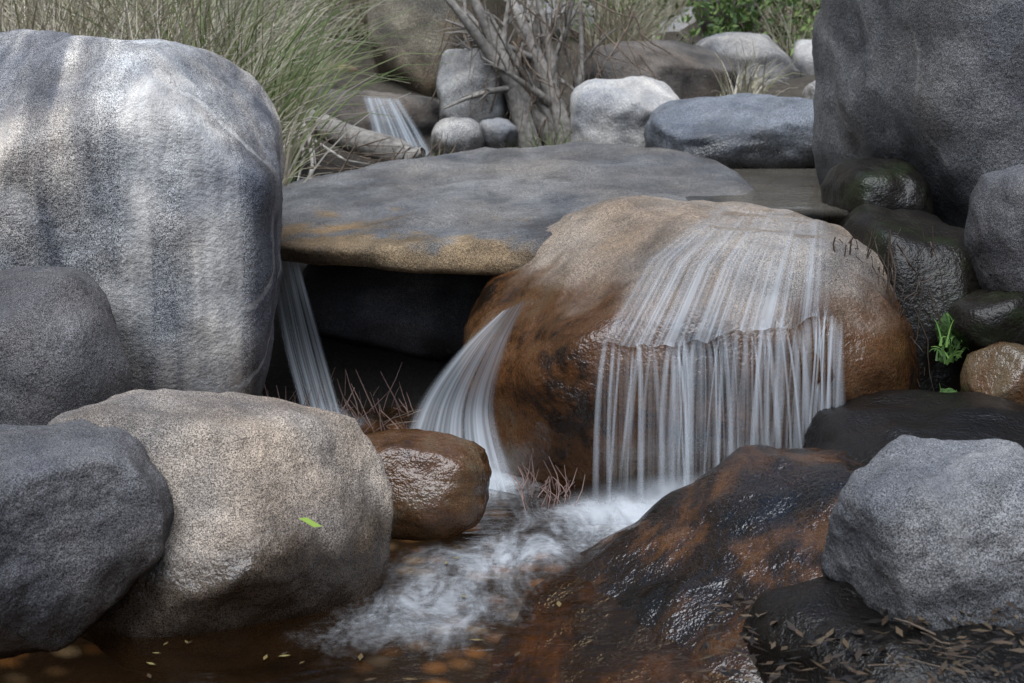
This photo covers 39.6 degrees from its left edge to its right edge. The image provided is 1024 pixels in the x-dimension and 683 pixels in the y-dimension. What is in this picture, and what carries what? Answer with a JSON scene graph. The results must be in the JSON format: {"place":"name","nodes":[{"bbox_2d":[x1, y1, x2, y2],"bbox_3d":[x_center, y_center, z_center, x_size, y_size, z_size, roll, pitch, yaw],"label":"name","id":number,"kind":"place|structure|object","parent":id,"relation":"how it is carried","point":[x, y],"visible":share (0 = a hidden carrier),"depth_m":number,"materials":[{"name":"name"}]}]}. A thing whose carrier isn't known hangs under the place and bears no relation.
{"place":"outdoors","nodes":[
{"label":"outdoors","id":0,"kind":"place"},
{"bbox_2d":[0,0,455,185],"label":"grass","id":1,"kind":"structure","parent":0,"point":[284,45],"depth_m":5.22,"materials":[{"name":"green plant"}]},
{"bbox_2d":[0,0,822,682],"bbox_3d":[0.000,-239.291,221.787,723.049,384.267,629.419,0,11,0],"label":"ground","id":2,"kind":"structure","parent":0,"point":[426,622],"depth_m":3.54,"materials":[{"name":"brown soil"}]},
{"bbox_2d":[0,29,283,395],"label":"rock","id":3,"kind":"object","parent":2,"relation":"on","point":[141,182],"visible":0.67,"depth_m":3.44,"materials":[{"name":"stone"}]},
{"bbox_2d":[189,41,292,143],"bbox_3d":[-1.462,-1.045,6.476,0.957,0.643,0.786,0,11,0],"label":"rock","id":4,"kind":"object","parent":2,"relation":"on","point":[283,87],"visible":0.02,"depth_m":6.38,"materials":[{"name":"stone"}]},
{"bbox_2d":[285,121,372,179],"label":"pale roots","id":5,"kind":"object","parent":2,"relation":"on","point":[327,148],"visible":0.14,"depth_m":5.86,"materials":[{"name":"beige wood"}]},
{"bbox_2d":[329,64,358,71],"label":"rock","id":6,"kind":"object","parent":2,"relation":"on","point":[354,69],"visible":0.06,"depth_m":8.39,"materials":[{"name":"beige stone"}]},
{"bbox_2d":[301,110,425,161],"bbox_3d":[-0.666,-0.885,6.162,0.740,0.249,0.132,9,14,37],"label":"log","id":7,"kind":"object","parent":2,"relation":"on","point":[365,135],"visible":0.57,"depth_m":6.08,"materials":[{"name":"grey wood"}]},
{"bbox_2d":[298,87,439,140],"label":"rock","id":8,"kind":"object","parent":2,"relation":"on","point":[409,109],"visible":0.22,"depth_m":7.23,"materials":[{"name":"stone"}]},
{"bbox_2d":[294,120,457,175],"bbox_3d":[-0.489,-0.673,5.662,0.818,0.434,0.765,0,11,0],"label":"twig debris","id":9,"kind":"object","parent":2,"relation":"on","point":[345,163],"visible":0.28,"depth_m":5.65,"materials":[{"name":"brown wood"}]},
{"bbox_2d":[368,98,407,141],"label":"waterfall","id":10,"kind":"object","parent":2,"relation":"on","point":[397,115],"visible":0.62,"depth_m":6.88,"materials":[{"name":"white liquid"}]},
{"bbox_2d":[293,264,490,362],"bbox_3d":[-0.243,-0.115,4.729,1.003,0.494,0.597,0,11,0],"label":"rock","id":11,"kind":"object","parent":2,"relation":"on","point":[422,316],"visible":0.3,"depth_m":4.46,"materials":[{"name":"stone"}]},
{"bbox_2d":[367,0,515,97],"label":"rock","id":12,"kind":"object","parent":2,"relation":"on","point":[424,13],"visible":0.3,"depth_m":7.88,"materials":[{"name":"beige stone"}]},
{"bbox_2d":[431,117,484,155],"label":"rock","id":13,"kind":"object","parent":2,"relation":"on","point":[466,134],"visible":0.66,"depth_m":6.47,"materials":[{"name":"grey stone"}]},
{"bbox_2d":[436,48,514,122],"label":"rock","id":14,"kind":"object","parent":2,"relation":"on","point":[456,101],"visible":0.42,"depth_m":6.87,"materials":[{"name":"grey stone"}]},
{"bbox_2d":[339,407,656,595],"bbox_3d":[0.000,0.466,3.001,6.000,0.001,3.700,0,11,0],"label":"foam","id":15,"kind":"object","parent":2,"relation":"on","point":[632,512],"depth_m":3.35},
{"bbox_2d":[0,266,130,425],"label":"rock","id":16,"kind":"object","parent":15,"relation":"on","point":[61,349],"visible":0.57,"depth_m":3.04,"materials":[{"name":"stone"}]},
{"bbox_2d":[0,419,173,658],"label":"rock","id":17,"kind":"object","parent":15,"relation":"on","point":[86,514],"visible":0.98,"depth_m":2.47,"materials":[{"name":"stone"}]},
{"bbox_2d":[47,388,392,673],"bbox_3d":[-0.610,0.364,2.884,0.696,0.530,0.628,5,13,24],"label":"tan rock","id":18,"kind":"object","parent":15,"relation":"on","point":[248,571],"visible":0.82,"depth_m":2.69,"materials":[{"name":"stone"}]},
{"bbox_2d":[299,517,322,526],"bbox_3d":[-0.366,0.328,2.580,0.044,0.017,0.006,0,11,0],"label":"green leaf","id":19,"kind":"object","parent":18,"relation":"on","point":[310,522],"visible":1,"depth_m":2.58,"materials":[{"name":"green plant"}]},
{"bbox_2d":[147,557,560,680],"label":"floating leaves","id":20,"kind":"object","parent":15,"relation":"on","point":[360,656],"visible":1,"depth_m":2.52,"materials":[{"name":"plant"}]},
{"bbox_2d":[264,363,584,510],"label":"dry stalks","id":21,"kind":"object","parent":15,"relation":"on","point":[515,478],"visible":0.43,"depth_m":4.00,"materials":[{"name":"brown plant"}]},
{"bbox_2d":[365,429,491,540],"bbox_3d":[-0.245,0.321,3.213,0.399,0.228,0.297,0,11,0],"label":"rock","id":22,"kind":"object","parent":15,"relation":"on","point":[439,482],"visible":0.69,"depth_m":3.10,"materials":[{"name":"stone"}]},
{"bbox_2d":[417,304,520,491],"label":"waterfall","id":23,"kind":"object","parent":15,"relation":"on","point":[479,437],"visible":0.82,"depth_m":3.49,"materials":[{"name":"white liquid"}]},
{"bbox_2d":[741,576,1023,682],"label":"mound","id":24,"kind":"object","parent":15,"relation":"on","point":[805,608],"visible":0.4,"depth_m":2.33,"materials":[{"name":"soil"}]},
{"bbox_2d":[821,435,1023,630],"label":"rock","id":25,"kind":"object","parent":24,"relation":"on","point":[931,530],"visible":0.74,"depth_m":2.31,"materials":[{"name":"grey stone"}]},
{"bbox_2d":[802,389,1023,462],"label":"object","id":26,"kind":"object","parent":15,"relation":"on","point":[867,428],"visible":0.44,"depth_m":3.14,"materials":[{"name":"stone"}]},
{"bbox_2d":[939,388,956,392],"bbox_3d":[1.073,0.149,3.499,0.054,0.070,0.065,-3,12,-16],"label":"leaf","id":27,"kind":"object","parent":26,"relation":"on","point":[948,390],"visible":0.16,"depth_m":3.48,"materials":[{"name":"green plant"}]},
{"bbox_2d":[960,342,1023,404],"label":"rock","id":28,"kind":"object","parent":26,"relation":"on","point":[996,369],"visible":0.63,"depth_m":3.40,"materials":[{"name":"stone"}]},
{"bbox_2d":[947,288,1023,353],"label":"rock","id":29,"kind":"object","parent":28,"relation":"on","point":[982,318],"visible":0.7,"depth_m":3.46,"materials":[{"name":"stone"}]},
{"bbox_2d":[934,313,954,345],"bbox_3d":[1.095,-0.028,3.581,0.058,0.089,0.059,11,16,43],"label":"leafy green plant","id":30,"kind":"object","parent":29,"relation":"on","point":[943,325],"visible":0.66,"depth_m":3.56,"materials":[{"name":"green plant"}]},
{"bbox_2d":[963,164,1023,292],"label":"rock","id":31,"kind":"object","parent":29,"relation":"on","point":[993,240],"visible":0.85,"depth_m":3.52,"materials":[{"name":"stone"}]},
{"bbox_2d":[479,118,518,148],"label":"rock","id":32,"kind":"object","parent":2,"relation":"on","point":[498,133],"visible":0.61,"depth_m":6.50,"materials":[{"name":"grey stone"}]},
{"bbox_2d":[280,142,768,275],"bbox_3d":[-0.010,-0.442,4.750,1.756,0.372,1.488,0,11,0],"label":"rock slab","id":33,"kind":"object","parent":2,"relation":"on","point":[487,211],"visible":0.59,"depth_m":4.56,"materials":[{"name":"stone"}]},
{"bbox_2d":[278,261,338,412],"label":"waterfall","id":34,"kind":"object","parent":33,"relation":"attached to","point":[304,335],"visible":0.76,"depth_m":4.18,"materials":[{"name":"white liquid"}]},
{"bbox_2d":[521,29,530,60],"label":"scree","id":35,"kind":"structure","parent":2,"relation":"on","point":[526,39],"depth_m":8.67,"materials":[{"name":"beige stone"}]},
{"bbox_2d":[434,0,625,147],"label":"dead shrub","id":36,"kind":"object","parent":2,"relation":"on","point":[508,82],"visible":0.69,"depth_m":6.90,"materials":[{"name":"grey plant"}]},
{"bbox_2d":[519,0,598,39],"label":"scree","id":37,"kind":"structure","parent":2,"relation":"on","point":[548,8],"depth_m":9.07,"materials":[{"name":"grey stone"}]},
{"bbox_2d":[570,76,678,146],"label":"rock","id":38,"kind":"object","parent":2,"relation":"on","point":[611,111],"visible":0.59,"depth_m":6.29,"materials":[{"name":"white stone"}]},
{"bbox_2d":[527,0,723,44],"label":"green shrub","id":39,"kind":"object","parent":2,"relation":"on","point":[658,26],"visible":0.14,"depth_m":8.70,"materials":[{"name":"green plant"}]},
{"bbox_2d":[573,40,737,98],"bbox_3d":[0.767,-1.356,7.591,0.897,0.501,0.878,0,11,0],"label":"rock","id":40,"kind":"object","parent":2,"relation":"on","point":[685,71],"visible":0.41,"depth_m":7.29,"materials":[{"name":"stone"}]},
{"bbox_2d":[338,0,992,672],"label":"branch debris","id":41,"kind":"object","parent":2,"relation":"on","point":[632,16],"visible":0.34,"depth_m":6.80,"materials":[{"name":"brown wood"}]},
{"bbox_2d":[644,6,695,32],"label":"rock","id":42,"kind":"object","parent":2,"relation":"on","point":[680,26],"visible":0.09,"depth_m":9.28,"materials":[{"name":"white stone"}]},
{"bbox_2d":[483,444,869,682],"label":"rock","id":43,"kind":"object","parent":2,"relation":"on","point":[748,522],"visible":0.49,"depth_m":2.77,"materials":[{"name":"stone"}]},
{"bbox_2d":[696,592,1023,682],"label":"leaf litter","id":44,"kind":"object","parent":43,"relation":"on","point":[751,639],"visible":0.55,"depth_m":2.24,"materials":[{"name":"plant"}]},
{"bbox_2d":[459,196,919,534],"bbox_3d":[0.482,0.095,3.942,1.261,0.950,1.255,0,11,0],"label":"rock","id":45,"kind":"object","parent":2,"relation":"on","point":[655,348],"visible":0.65,"depth_m":3.43,"materials":[{"name":"stone"}]},
{"bbox_2d":[719,168,847,211],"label":"pool","id":46,"kind":"structure","parent":45,"relation":"on","point":[792,182],"depth_m":4.77,"materials":[{"name":"grey liquid"}]},
{"bbox_2d":[835,227,943,390],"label":"hanging roots","id":47,"kind":"object","parent":45,"relation":"hanging from","point":[890,263],"visible":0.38,"depth_m":3.56,"materials":[{"name":"brown"}]},
{"bbox_2d":[425,0,969,391],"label":"grass","id":48,"kind":"structure","parent":2,"relation":"on","point":[617,33],"depth_m":8.29,"materials":[{"name":"plant"}]},
{"bbox_2d":[695,0,753,34],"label":"shrub","id":49,"kind":"object","parent":2,"relation":"on","point":[703,26],"visible":0.21,"depth_m":9.02,"materials":[{"name":"plant"}]},
{"bbox_2d":[643,93,817,184],"bbox_3d":[0.993,-0.861,6.003,0.870,0.369,0.823,0,11,0],"label":"rock","id":50,"kind":"object","parent":2,"relation":"on","point":[740,131],"visible":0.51,"depth_m":5.66,"materials":[{"name":"grey stone"}]},
{"bbox_2d":[675,0,820,55],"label":"green shrub","id":51,"kind":"object","parent":2,"relation":"on","point":[733,17],"depth_m":8.50,"materials":[{"name":"green plant"}]},
{"bbox_2d":[696,32,800,90],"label":"rock","id":52,"kind":"object","parent":2,"relation":"on","point":[729,43],"visible":0.28,"depth_m":7.83,"materials":[{"name":"grey stone"}]},
{"bbox_2d":[791,39,813,76],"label":"rock","id":53,"kind":"object","parent":2,"relation":"on","point":[803,48],"visible":0.13,"depth_m":7.91,"materials":[{"name":"white stone"}]},
{"bbox_2d":[802,81,815,99],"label":"rock","id":54,"kind":"object","parent":2,"relation":"on","point":[807,93],"visible":0.09,"depth_m":6.92,"materials":[{"name":"grey stone"}]},
{"bbox_2d":[839,203,980,391],"bbox_3d":[1.086,0.013,4.010,0.453,0.781,0.816,0,11,0],"label":"rock","id":55,"kind":"object","parent":2,"relation":"on","point":[959,280],"visible":0.23,"depth_m":3.63,"materials":[{"name":"stone"}]},
{"bbox_2d":[821,157,933,224],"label":"rock","id":56,"kind":"object","parent":55,"relation":"on","point":[849,186],"visible":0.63,"depth_m":4.11,"materials":[{"name":"stone"}]},
{"bbox_2d":[812,0,1023,227],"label":"rock","id":57,"kind":"object","parent":2,"relation":"on","point":[932,91],"visible":0.57,"depth_m":4.13,"materials":[{"name":"grey stone"}]},
{"bbox_2d":[291,0,820,40],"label":"grass","id":58,"kind":"structure","parent":0,"point":[365,19],"depth_m":8.85,"materials":[{"name":"green plant"}]}
]}

